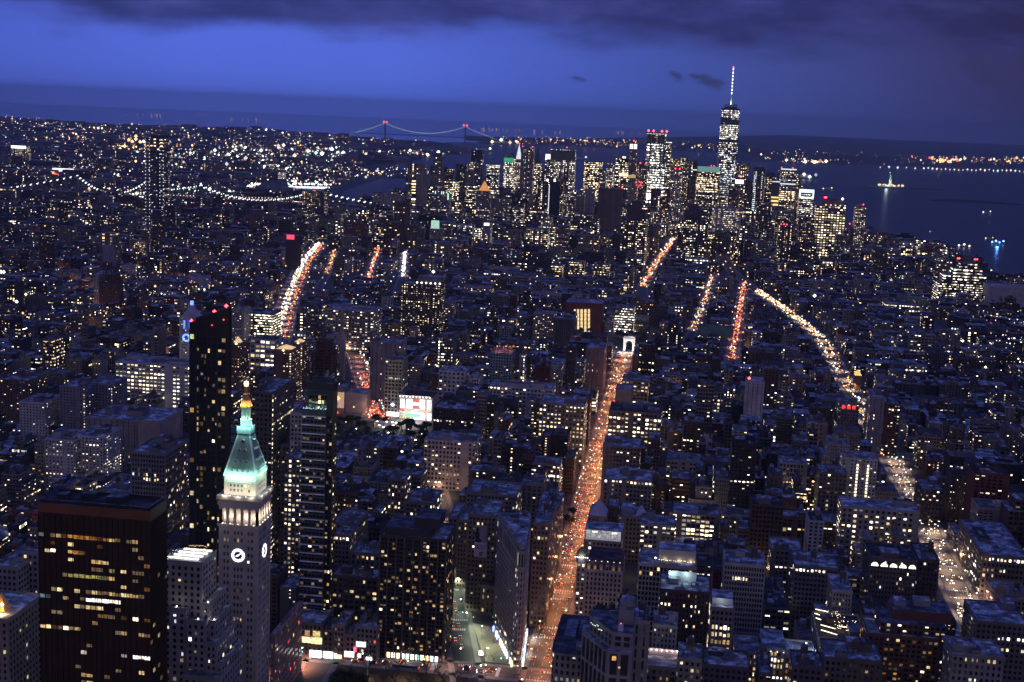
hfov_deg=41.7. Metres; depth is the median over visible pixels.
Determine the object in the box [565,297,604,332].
red library
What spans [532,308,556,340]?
tall round corner
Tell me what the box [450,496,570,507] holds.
cross street road
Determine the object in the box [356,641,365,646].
shop window
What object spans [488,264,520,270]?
white stepped house
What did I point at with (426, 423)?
park tree
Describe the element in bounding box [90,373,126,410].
grey slab wing
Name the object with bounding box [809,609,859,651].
rooftop bar building
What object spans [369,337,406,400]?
grey square slab
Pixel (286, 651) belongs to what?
stone annex
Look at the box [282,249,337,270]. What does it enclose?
side avenue road
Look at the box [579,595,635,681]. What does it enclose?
stepped beige tower
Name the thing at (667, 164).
downtown tower
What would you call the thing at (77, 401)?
grey slab
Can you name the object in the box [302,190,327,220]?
river tower
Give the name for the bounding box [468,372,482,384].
white block annex
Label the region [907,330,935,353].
warehouse loft
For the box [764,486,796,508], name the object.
apartment house
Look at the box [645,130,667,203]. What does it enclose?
glowing tower
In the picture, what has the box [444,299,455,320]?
stone hotel
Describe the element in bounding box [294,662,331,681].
madison avenue road
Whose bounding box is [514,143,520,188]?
downtown tower
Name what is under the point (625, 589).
apartment house
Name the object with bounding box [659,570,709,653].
brick loft with lit roof
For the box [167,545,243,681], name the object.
stepped office building
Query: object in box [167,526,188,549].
warehouse loft
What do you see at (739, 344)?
macdougal street road sidewalk
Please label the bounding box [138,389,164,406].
warehouse loft
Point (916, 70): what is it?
sky
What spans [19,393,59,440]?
terraced white tower
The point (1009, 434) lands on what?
apartment house
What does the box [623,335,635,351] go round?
triumphal arch
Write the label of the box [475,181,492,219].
courthouse tower
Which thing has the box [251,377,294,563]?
memorial sign block
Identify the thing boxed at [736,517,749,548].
office block
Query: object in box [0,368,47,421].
brown terrace tower
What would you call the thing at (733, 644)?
smaller windows
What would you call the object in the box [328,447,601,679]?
lane markings
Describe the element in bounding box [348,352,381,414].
fourth avenue road
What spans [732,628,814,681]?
white classical hall
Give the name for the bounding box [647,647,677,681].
terrace house
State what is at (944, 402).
apartment house
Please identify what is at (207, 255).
apartment house
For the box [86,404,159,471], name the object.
building
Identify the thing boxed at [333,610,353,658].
shop building
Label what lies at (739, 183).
downtown tower
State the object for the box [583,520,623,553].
glass pavilion building
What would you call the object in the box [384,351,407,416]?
tan square tower
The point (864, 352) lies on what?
warehouse loft
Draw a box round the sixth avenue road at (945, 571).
[718,253,973,623]
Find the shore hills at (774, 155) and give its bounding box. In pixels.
[466,135,1023,166]
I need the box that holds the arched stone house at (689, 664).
[676,635,701,681]
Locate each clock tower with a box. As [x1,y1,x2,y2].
[179,301,201,357]
[216,375,273,681]
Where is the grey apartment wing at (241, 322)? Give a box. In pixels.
[232,301,250,341]
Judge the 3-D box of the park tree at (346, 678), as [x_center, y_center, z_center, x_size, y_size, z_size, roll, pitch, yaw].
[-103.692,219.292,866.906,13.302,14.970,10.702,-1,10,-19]
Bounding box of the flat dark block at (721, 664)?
[701,646,748,681]
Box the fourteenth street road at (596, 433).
[337,414,912,458]
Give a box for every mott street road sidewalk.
[314,250,332,288]
[320,250,337,289]
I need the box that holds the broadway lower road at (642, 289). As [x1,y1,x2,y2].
[638,235,676,298]
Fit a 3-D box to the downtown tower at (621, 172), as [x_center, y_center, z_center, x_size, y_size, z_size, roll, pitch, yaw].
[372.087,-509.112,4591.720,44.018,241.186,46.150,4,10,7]
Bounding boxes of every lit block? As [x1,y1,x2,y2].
[101,231,118,244]
[133,240,146,255]
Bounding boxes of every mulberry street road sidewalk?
[363,248,374,277]
[371,248,382,279]
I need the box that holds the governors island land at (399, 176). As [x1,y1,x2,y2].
[385,175,502,182]
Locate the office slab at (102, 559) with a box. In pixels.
[38,488,167,681]
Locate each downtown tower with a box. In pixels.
[11,145,30,159]
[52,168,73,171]
[84,148,98,167]
[96,158,116,170]
[145,135,169,224]
[278,172,285,178]
[411,173,430,206]
[429,190,451,215]
[429,220,444,240]
[445,180,459,199]
[453,223,474,235]
[455,163,467,190]
[464,185,477,208]
[482,223,491,242]
[485,164,499,187]
[492,198,511,217]
[493,226,505,240]
[503,153,515,187]
[512,207,524,222]
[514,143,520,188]
[524,227,549,248]
[533,147,541,195]
[537,179,563,217]
[544,154,550,180]
[549,147,576,189]
[556,224,569,247]
[563,193,575,217]
[575,192,585,218]
[583,161,602,201]
[585,188,595,213]
[599,156,606,186]
[606,163,614,187]
[614,157,628,202]
[635,162,647,202]
[650,211,668,232]
[664,141,671,188]
[668,168,681,234]
[677,204,705,256]
[680,157,689,198]
[695,165,719,206]
[711,204,742,232]
[727,188,737,207]
[735,176,743,207]
[751,167,764,210]
[754,202,772,235]
[763,172,775,201]
[770,167,796,210]
[773,215,789,240]
[775,223,791,261]
[796,188,813,223]
[796,216,814,243]
[814,197,845,256]
[848,204,867,244]
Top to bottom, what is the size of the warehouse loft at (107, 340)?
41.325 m
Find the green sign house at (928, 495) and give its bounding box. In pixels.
[913,476,943,523]
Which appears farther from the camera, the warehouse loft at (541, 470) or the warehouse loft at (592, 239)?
the warehouse loft at (592, 239)
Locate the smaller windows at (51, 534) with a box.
[50,533,166,672]
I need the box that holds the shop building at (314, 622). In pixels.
[302,607,333,658]
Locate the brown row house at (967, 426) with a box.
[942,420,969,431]
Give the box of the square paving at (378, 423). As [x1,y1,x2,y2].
[374,421,426,429]
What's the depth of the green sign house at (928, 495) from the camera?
1291.95 m
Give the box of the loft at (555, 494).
[534,489,564,591]
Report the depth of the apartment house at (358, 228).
3637.62 m
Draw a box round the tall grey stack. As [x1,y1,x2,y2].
[103,245,115,265]
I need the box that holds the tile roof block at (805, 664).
[787,643,823,681]
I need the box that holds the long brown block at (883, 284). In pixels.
[873,281,932,288]
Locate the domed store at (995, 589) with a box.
[984,578,1023,615]
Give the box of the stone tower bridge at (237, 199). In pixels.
[129,183,370,203]
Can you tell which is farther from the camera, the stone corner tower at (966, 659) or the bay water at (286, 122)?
the bay water at (286, 122)
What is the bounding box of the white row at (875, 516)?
[834,496,919,566]
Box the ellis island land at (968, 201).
[930,199,1022,204]
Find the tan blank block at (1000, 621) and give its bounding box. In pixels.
[960,597,1023,681]
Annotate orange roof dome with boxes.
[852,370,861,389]
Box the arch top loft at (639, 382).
[622,371,649,402]
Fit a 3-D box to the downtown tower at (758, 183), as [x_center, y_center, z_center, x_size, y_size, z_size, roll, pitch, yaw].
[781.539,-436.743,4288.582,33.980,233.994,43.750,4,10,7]
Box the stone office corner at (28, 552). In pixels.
[21,540,38,592]
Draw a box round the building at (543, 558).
[529,499,557,626]
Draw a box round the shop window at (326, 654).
[323,651,332,658]
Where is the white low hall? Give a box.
[189,272,210,285]
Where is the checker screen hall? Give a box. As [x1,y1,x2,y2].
[337,383,349,412]
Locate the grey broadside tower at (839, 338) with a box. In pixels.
[835,334,856,346]
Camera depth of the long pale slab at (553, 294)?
2657.36 m
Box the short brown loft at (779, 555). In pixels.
[766,535,801,593]
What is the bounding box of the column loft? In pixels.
[600,435,641,501]
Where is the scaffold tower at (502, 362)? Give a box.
[489,344,514,384]
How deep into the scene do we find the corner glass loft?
1079.81 m
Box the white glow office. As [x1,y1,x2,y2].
[687,256,708,263]
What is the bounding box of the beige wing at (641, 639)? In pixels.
[631,599,651,681]
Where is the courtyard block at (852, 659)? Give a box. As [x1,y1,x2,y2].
[819,636,882,681]
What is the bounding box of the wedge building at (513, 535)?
[492,510,531,673]
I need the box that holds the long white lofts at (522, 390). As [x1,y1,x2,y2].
[489,379,555,416]
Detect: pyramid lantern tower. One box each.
[231,337,248,391]
[273,344,299,385]
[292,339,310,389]
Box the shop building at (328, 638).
[323,616,338,658]
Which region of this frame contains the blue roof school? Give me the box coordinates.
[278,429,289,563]
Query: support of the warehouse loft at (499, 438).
on the ground at (876, 147)
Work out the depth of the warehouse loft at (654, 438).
1370.20 m
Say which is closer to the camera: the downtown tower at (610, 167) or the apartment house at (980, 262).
the apartment house at (980, 262)
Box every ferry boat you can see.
[490,138,511,144]
[801,173,816,179]
[990,240,1003,243]
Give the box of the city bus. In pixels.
[392,662,419,669]
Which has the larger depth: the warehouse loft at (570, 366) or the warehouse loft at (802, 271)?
the warehouse loft at (802, 271)
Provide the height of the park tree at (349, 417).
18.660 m
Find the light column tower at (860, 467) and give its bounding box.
[839,450,877,497]
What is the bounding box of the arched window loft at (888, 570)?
[859,541,917,600]
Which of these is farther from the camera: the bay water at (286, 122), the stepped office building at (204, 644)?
the bay water at (286, 122)
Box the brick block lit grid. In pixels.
[466,284,493,293]
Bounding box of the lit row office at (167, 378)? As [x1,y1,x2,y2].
[115,352,188,407]
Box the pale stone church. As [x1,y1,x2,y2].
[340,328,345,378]
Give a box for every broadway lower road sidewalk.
[636,235,670,294]
[646,236,676,298]
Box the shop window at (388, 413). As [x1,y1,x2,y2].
[387,412,398,415]
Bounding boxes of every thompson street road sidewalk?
[682,274,709,340]
[692,274,716,340]
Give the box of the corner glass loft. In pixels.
[637,508,675,579]
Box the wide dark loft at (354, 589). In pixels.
[331,564,377,621]
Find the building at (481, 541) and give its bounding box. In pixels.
[465,497,504,611]
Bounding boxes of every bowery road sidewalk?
[274,239,320,309]
[287,243,327,344]
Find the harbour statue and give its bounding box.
[878,174,903,186]
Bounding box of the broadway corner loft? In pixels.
[405,487,442,514]
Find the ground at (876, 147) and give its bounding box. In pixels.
[0,107,1023,681]
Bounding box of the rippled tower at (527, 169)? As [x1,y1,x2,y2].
[519,146,534,195]
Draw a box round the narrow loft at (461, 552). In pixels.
[455,502,471,588]
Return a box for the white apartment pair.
[44,428,81,492]
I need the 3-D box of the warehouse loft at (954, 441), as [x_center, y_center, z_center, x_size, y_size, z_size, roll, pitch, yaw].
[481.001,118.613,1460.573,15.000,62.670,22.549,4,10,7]
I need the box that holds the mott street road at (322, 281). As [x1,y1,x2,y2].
[315,250,336,289]
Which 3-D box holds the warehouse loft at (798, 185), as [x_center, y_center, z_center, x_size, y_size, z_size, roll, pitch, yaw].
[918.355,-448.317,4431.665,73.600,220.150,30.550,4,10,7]
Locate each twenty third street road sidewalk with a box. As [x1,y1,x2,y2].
[269,643,550,671]
[269,656,543,681]
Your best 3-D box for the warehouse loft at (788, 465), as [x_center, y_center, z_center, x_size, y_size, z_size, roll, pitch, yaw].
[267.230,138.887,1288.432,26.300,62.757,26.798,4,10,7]
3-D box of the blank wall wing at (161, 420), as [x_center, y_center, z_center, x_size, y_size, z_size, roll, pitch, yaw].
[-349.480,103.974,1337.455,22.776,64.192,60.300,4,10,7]
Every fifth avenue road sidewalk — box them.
[518,349,619,681]
[569,350,632,614]
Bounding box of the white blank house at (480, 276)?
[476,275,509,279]
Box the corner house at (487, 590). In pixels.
[479,573,494,615]
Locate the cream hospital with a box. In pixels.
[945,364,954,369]
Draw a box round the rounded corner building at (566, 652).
[551,614,589,681]
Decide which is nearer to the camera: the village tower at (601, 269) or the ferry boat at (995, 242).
the village tower at (601, 269)
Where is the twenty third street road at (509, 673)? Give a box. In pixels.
[269,645,550,681]
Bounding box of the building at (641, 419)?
[608,401,662,455]
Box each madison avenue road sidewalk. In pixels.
[293,659,307,681]
[321,662,338,681]
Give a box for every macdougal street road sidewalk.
[724,283,740,361]
[736,283,748,360]
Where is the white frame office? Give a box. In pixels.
[250,334,282,370]
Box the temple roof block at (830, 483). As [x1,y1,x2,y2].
[813,463,846,511]
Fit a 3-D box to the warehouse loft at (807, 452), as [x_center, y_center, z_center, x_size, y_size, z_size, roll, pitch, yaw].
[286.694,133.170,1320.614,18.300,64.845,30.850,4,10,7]
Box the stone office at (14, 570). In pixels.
[0,537,33,591]
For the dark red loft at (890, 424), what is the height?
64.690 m
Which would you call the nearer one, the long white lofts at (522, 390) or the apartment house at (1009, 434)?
the apartment house at (1009, 434)
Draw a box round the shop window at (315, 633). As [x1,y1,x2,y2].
[313,631,319,636]
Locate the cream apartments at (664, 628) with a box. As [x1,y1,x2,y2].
[651,605,677,649]
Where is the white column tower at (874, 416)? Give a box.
[862,388,884,453]
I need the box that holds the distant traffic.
[247,183,967,662]
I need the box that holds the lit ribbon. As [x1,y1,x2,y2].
[882,300,919,310]
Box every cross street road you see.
[285,274,789,303]
[324,267,778,293]
[344,429,920,472]
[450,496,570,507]
[480,624,1023,677]
[529,557,983,597]
[608,335,839,349]
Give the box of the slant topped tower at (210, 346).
[189,304,231,589]
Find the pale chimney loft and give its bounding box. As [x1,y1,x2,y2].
[585,338,607,392]
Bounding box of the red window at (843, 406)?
[842,405,855,409]
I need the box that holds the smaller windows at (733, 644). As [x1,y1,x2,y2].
[733,644,787,681]
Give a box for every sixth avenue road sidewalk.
[717,253,960,631]
[725,253,1023,681]
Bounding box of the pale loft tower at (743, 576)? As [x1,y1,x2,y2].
[720,546,765,648]
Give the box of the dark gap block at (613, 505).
[607,492,620,522]
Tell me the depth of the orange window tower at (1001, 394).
1766.28 m
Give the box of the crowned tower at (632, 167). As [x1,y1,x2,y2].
[627,140,637,202]
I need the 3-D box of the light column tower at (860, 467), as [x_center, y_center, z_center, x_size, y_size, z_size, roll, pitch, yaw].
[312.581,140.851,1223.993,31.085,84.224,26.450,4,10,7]
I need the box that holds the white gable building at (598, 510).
[588,499,608,521]
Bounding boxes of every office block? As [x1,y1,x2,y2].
[0,463,40,508]
[12,431,36,460]
[41,331,64,369]
[50,473,80,490]
[73,476,97,490]
[95,212,118,232]
[279,218,293,236]
[405,462,427,490]
[476,389,490,438]
[510,422,534,447]
[522,446,535,473]
[531,455,562,490]
[585,250,603,263]
[669,469,690,503]
[695,379,714,428]
[696,553,712,591]
[719,519,728,542]
[721,504,748,535]
[726,534,745,549]
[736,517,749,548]
[791,416,804,441]
[822,540,849,566]
[844,566,861,602]
[970,417,995,447]
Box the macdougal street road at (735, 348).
[727,283,746,361]
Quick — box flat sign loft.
[335,508,367,540]
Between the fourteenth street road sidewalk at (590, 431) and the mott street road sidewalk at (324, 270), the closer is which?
the fourteenth street road sidewalk at (590, 431)
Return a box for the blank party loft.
[615,384,632,402]
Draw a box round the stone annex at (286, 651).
[270,600,302,681]
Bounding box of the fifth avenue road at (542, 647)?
[528,350,630,668]
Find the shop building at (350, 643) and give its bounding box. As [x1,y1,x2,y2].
[344,622,356,659]
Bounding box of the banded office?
[251,307,280,336]
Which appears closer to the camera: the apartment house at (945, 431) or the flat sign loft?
the flat sign loft
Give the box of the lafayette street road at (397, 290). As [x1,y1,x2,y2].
[394,252,406,293]
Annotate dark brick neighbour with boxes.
[910,541,939,601]
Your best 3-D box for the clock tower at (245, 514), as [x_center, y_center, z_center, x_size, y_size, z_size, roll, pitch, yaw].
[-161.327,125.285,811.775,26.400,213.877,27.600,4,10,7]
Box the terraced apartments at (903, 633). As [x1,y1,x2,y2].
[859,595,951,681]
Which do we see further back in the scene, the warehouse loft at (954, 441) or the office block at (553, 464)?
the warehouse loft at (954, 441)
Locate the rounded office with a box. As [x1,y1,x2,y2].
[466,479,522,512]
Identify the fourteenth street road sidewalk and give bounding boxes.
[337,413,912,454]
[342,418,911,458]
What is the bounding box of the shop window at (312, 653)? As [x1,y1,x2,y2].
[309,650,320,657]
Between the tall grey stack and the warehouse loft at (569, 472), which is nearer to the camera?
the warehouse loft at (569, 472)
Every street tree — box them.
[565,515,575,523]
[567,507,576,513]
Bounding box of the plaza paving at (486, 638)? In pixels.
[473,623,508,663]
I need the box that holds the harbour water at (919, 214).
[338,142,1023,274]
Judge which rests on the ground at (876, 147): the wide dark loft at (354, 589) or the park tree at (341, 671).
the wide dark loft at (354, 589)
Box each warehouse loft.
[0,185,20,198]
[0,314,22,332]
[0,482,6,516]
[0,530,34,558]
[8,513,31,540]
[11,323,31,350]
[27,520,37,540]
[30,459,34,474]
[34,436,45,486]
[40,221,64,230]
[70,292,90,313]
[89,306,103,329]
[96,333,124,347]
[97,346,124,373]
[109,473,130,483]
[119,325,141,346]
[135,291,152,310]
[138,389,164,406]
[151,323,165,355]
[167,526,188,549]
[170,297,190,317]
[176,399,188,431]
[252,251,269,272]
[311,333,336,378]
[312,324,334,339]
[335,476,364,516]
[352,493,386,513]
[366,439,379,460]
[368,509,388,540]
[383,219,399,246]
[383,435,404,469]
[407,221,425,246]
[409,354,424,383]
[430,240,452,260]
[433,156,443,189]
[436,332,456,367]
[484,304,499,336]
[485,394,518,438]
[493,431,505,464]
[503,229,521,247]
[518,348,526,380]
[536,466,548,489]
[563,448,576,494]
[564,341,576,391]
[578,233,599,250]
[640,442,651,468]
[647,431,660,471]
[648,300,667,333]
[661,418,676,440]
[666,451,700,497]
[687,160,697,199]
[700,453,729,474]
[713,383,725,411]
[713,468,728,535]
[723,413,731,448]
[748,489,783,574]
[749,240,771,258]
[753,424,771,453]
[753,466,766,494]
[754,644,771,681]
[761,592,790,638]
[762,328,779,342]
[770,411,792,444]
[771,577,783,593]
[777,453,807,487]
[781,508,805,549]
[784,469,806,509]
[791,431,808,448]
[792,264,813,279]
[793,616,810,639]
[794,173,803,209]
[796,444,815,466]
[804,413,827,444]
[806,465,815,509]
[819,434,851,463]
[821,511,836,545]
[852,347,875,362]
[859,595,874,616]
[875,482,897,499]
[887,518,904,543]
[897,278,924,287]
[904,362,926,375]
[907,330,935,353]
[912,431,942,468]
[920,312,934,330]
[923,380,938,395]
[926,366,955,377]
[933,260,952,278]
[943,332,960,348]
[943,449,975,475]
[945,421,964,449]
[947,314,968,332]
[952,354,983,369]
[961,325,987,342]
[993,440,1014,457]
[995,351,1023,371]
[999,491,1023,548]
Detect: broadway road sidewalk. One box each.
[445,490,484,681]
[447,646,455,681]
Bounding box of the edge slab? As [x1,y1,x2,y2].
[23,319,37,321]
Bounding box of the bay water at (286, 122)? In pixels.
[0,103,776,142]
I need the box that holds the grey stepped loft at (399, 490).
[387,467,411,521]
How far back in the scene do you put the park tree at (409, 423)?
1562.89 m
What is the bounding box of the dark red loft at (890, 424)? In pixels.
[880,397,900,454]
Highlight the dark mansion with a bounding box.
[459,382,482,399]
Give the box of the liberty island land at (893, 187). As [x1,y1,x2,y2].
[863,186,944,190]
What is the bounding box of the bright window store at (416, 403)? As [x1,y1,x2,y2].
[399,387,439,420]
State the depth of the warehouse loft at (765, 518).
1121.25 m
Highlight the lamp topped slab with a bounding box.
[400,275,447,337]
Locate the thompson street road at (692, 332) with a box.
[686,274,714,341]
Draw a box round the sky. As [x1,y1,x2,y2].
[0,0,1023,144]
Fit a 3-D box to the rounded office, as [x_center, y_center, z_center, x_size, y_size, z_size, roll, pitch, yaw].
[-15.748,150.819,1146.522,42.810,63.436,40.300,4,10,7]
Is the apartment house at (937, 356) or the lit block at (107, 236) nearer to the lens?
the apartment house at (937, 356)
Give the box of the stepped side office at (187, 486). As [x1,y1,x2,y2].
[186,453,188,519]
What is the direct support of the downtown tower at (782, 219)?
on the ground at (876, 147)
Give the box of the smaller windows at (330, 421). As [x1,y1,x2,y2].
[302,421,334,596]
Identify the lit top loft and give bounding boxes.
[673,501,719,542]
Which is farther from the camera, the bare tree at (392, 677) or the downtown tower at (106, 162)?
the downtown tower at (106, 162)
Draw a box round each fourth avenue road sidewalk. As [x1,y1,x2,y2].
[346,352,364,417]
[361,353,383,417]
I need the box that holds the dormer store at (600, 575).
[574,546,625,615]
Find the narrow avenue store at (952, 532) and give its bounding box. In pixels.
[946,522,957,553]
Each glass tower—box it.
[299,376,337,609]
[717,66,739,206]
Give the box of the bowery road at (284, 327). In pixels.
[277,239,328,344]
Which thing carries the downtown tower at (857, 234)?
on the ground at (876, 147)
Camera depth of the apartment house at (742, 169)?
4623.83 m
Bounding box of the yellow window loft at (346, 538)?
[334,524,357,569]
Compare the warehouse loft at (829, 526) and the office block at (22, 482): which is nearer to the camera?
the warehouse loft at (829, 526)
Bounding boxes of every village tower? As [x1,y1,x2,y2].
[551,262,563,276]
[568,258,585,275]
[592,261,610,278]
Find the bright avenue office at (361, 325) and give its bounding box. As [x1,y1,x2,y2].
[325,303,381,353]
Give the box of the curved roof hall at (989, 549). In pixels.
[955,518,1023,594]
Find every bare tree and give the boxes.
[362,660,372,674]
[383,661,391,675]
[388,673,398,681]
[419,658,430,673]
[433,662,440,679]
[452,670,461,681]
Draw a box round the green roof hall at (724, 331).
[698,324,733,337]
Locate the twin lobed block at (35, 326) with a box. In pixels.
[29,317,48,339]
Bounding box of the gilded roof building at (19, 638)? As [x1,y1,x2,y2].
[0,589,40,681]
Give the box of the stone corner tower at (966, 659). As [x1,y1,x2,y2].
[939,635,1005,681]
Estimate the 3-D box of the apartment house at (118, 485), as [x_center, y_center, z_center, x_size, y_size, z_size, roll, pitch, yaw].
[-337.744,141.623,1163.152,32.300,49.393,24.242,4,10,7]
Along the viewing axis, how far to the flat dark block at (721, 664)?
805.26 m
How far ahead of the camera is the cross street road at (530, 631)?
983.49 m
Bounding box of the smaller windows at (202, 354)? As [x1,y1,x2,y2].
[197,354,224,580]
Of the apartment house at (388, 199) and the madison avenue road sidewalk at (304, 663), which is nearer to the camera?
the madison avenue road sidewalk at (304, 663)
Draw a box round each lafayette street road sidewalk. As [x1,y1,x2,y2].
[391,252,401,293]
[406,252,408,279]
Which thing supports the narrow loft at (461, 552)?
on the ground at (876, 147)
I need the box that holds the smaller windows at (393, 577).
[379,537,452,655]
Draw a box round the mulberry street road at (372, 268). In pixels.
[365,248,380,277]
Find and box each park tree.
[328,671,343,681]
[332,668,348,681]
[343,669,357,681]
[345,414,354,426]
[351,671,369,681]
[355,420,362,429]
[370,412,380,425]
[381,416,388,425]
[384,425,392,431]
[386,424,398,430]
[396,420,405,432]
[404,430,415,435]
[406,420,415,426]
[414,440,421,445]
[417,424,425,429]
[417,436,424,442]
[422,421,429,428]
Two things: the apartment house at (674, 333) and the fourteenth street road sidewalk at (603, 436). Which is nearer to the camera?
the fourteenth street road sidewalk at (603, 436)
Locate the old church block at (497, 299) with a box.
[491,292,509,307]
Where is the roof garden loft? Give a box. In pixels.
[636,542,696,637]
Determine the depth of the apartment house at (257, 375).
1670.82 m
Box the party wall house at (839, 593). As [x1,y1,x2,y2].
[824,570,852,613]
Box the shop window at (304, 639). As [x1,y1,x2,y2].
[302,636,310,642]
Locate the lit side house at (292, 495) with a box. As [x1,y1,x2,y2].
[283,443,301,575]
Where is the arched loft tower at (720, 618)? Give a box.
[706,589,733,648]
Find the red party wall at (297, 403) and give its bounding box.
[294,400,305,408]
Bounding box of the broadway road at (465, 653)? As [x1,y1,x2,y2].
[423,456,478,681]
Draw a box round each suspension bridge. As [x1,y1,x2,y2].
[12,175,281,198]
[354,121,494,142]
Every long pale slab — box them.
[505,289,589,298]
[516,283,599,291]
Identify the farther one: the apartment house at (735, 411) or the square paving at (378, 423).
the apartment house at (735, 411)
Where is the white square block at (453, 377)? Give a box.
[438,363,469,399]
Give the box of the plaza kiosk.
[477,650,484,656]
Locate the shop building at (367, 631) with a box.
[355,608,380,660]
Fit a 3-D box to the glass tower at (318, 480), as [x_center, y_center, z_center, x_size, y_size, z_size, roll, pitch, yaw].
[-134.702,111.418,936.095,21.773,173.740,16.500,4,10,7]
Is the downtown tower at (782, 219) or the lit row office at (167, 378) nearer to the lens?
the lit row office at (167, 378)
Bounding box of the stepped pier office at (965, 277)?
[932,257,985,298]
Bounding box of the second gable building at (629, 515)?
[618,503,646,563]
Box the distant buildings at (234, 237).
[0,119,1023,681]
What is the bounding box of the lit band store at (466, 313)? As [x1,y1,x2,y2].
[459,308,486,318]
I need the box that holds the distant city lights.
[0,113,1023,617]
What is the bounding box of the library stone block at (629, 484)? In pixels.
[603,466,652,511]
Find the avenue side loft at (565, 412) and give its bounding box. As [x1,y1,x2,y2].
[538,394,587,467]
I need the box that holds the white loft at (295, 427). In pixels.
[290,404,304,451]
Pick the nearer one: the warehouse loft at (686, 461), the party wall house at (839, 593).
the party wall house at (839, 593)
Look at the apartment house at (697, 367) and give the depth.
1878.82 m
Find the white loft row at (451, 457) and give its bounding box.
[424,429,481,490]
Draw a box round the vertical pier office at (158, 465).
[131,433,186,533]
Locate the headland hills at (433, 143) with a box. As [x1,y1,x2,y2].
[361,141,452,146]
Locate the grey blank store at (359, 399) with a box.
[345,387,371,413]
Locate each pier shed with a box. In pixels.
[288,183,333,189]
[982,282,1023,305]
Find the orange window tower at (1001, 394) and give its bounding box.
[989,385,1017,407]
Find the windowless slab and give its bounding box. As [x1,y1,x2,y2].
[597,186,622,233]
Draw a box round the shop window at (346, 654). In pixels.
[344,651,353,656]
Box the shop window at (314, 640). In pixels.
[311,637,321,644]
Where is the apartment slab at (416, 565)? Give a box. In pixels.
[377,507,455,663]
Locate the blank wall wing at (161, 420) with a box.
[138,407,182,445]
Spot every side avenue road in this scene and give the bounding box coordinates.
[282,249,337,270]
[299,248,414,304]
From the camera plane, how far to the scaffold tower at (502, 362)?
1735.95 m
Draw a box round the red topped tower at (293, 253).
[285,234,300,269]
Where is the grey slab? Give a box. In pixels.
[59,376,102,429]
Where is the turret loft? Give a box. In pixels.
[448,502,465,575]
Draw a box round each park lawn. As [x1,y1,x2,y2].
[328,665,468,681]
[349,421,429,448]
[608,336,706,348]
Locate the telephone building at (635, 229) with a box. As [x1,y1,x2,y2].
[622,200,648,265]
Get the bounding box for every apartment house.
[2,453,29,471]
[5,302,20,315]
[6,279,23,304]
[11,496,40,523]
[12,354,30,368]
[23,277,46,294]
[25,292,46,311]
[39,368,74,393]
[64,352,92,373]
[69,309,88,332]
[92,356,107,377]
[98,476,130,492]
[99,268,123,308]
[121,306,141,319]
[194,249,214,261]
[210,291,228,303]
[250,365,264,390]
[261,221,272,229]
[270,563,288,625]
[279,573,299,622]
[303,303,324,328]
[347,221,368,235]
[348,454,380,481]
[352,439,367,459]
[363,471,388,504]
[380,193,404,206]
[393,453,421,470]
[394,198,409,246]
[418,212,438,239]
[420,365,439,383]
[456,384,473,400]
[459,326,469,352]
[466,316,483,339]
[469,463,505,485]
[475,161,483,188]
[484,245,504,262]
[495,471,525,481]
[497,319,513,336]
[501,435,531,473]
[504,337,533,352]
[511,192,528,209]
[521,472,545,542]
[527,248,551,267]
[534,357,550,382]
[541,427,552,455]
[550,425,570,459]
[553,314,575,346]
[568,391,591,444]
[618,586,636,610]
[631,295,653,314]
[638,339,655,375]
[648,395,671,418]
[651,472,669,513]
[666,319,681,351]
[668,422,682,450]
[682,412,704,452]
[684,539,705,553]
[688,362,713,379]
[688,476,713,502]
[690,461,706,489]
[692,351,720,371]
[711,556,722,591]
[713,541,731,556]
[726,401,743,424]
[727,433,756,508]
[736,162,749,184]
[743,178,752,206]
[748,344,775,364]
[763,361,778,409]
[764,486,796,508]
[767,463,782,486]
[768,443,796,466]
[776,390,793,409]
[784,352,812,366]
[788,373,809,396]
[799,242,814,258]
[803,506,824,551]
[808,401,832,434]
[815,389,841,431]
[820,311,839,326]
[833,421,860,450]
[850,278,869,294]
[850,529,872,567]
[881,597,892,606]
[892,377,924,396]
[898,413,915,436]
[920,452,943,477]
[929,342,945,367]
[935,393,960,410]
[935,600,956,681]
[936,379,964,396]
[940,418,967,448]
[942,466,966,522]
[963,461,1010,518]
[968,254,987,267]
[968,426,981,451]
[970,498,1007,520]
[981,433,1001,449]
[982,457,1021,484]
[995,295,1019,313]
[999,417,1020,457]
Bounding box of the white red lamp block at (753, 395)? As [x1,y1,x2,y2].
[743,376,764,422]
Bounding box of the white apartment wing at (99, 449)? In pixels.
[74,423,120,475]
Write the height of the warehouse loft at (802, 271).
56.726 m
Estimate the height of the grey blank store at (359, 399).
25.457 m

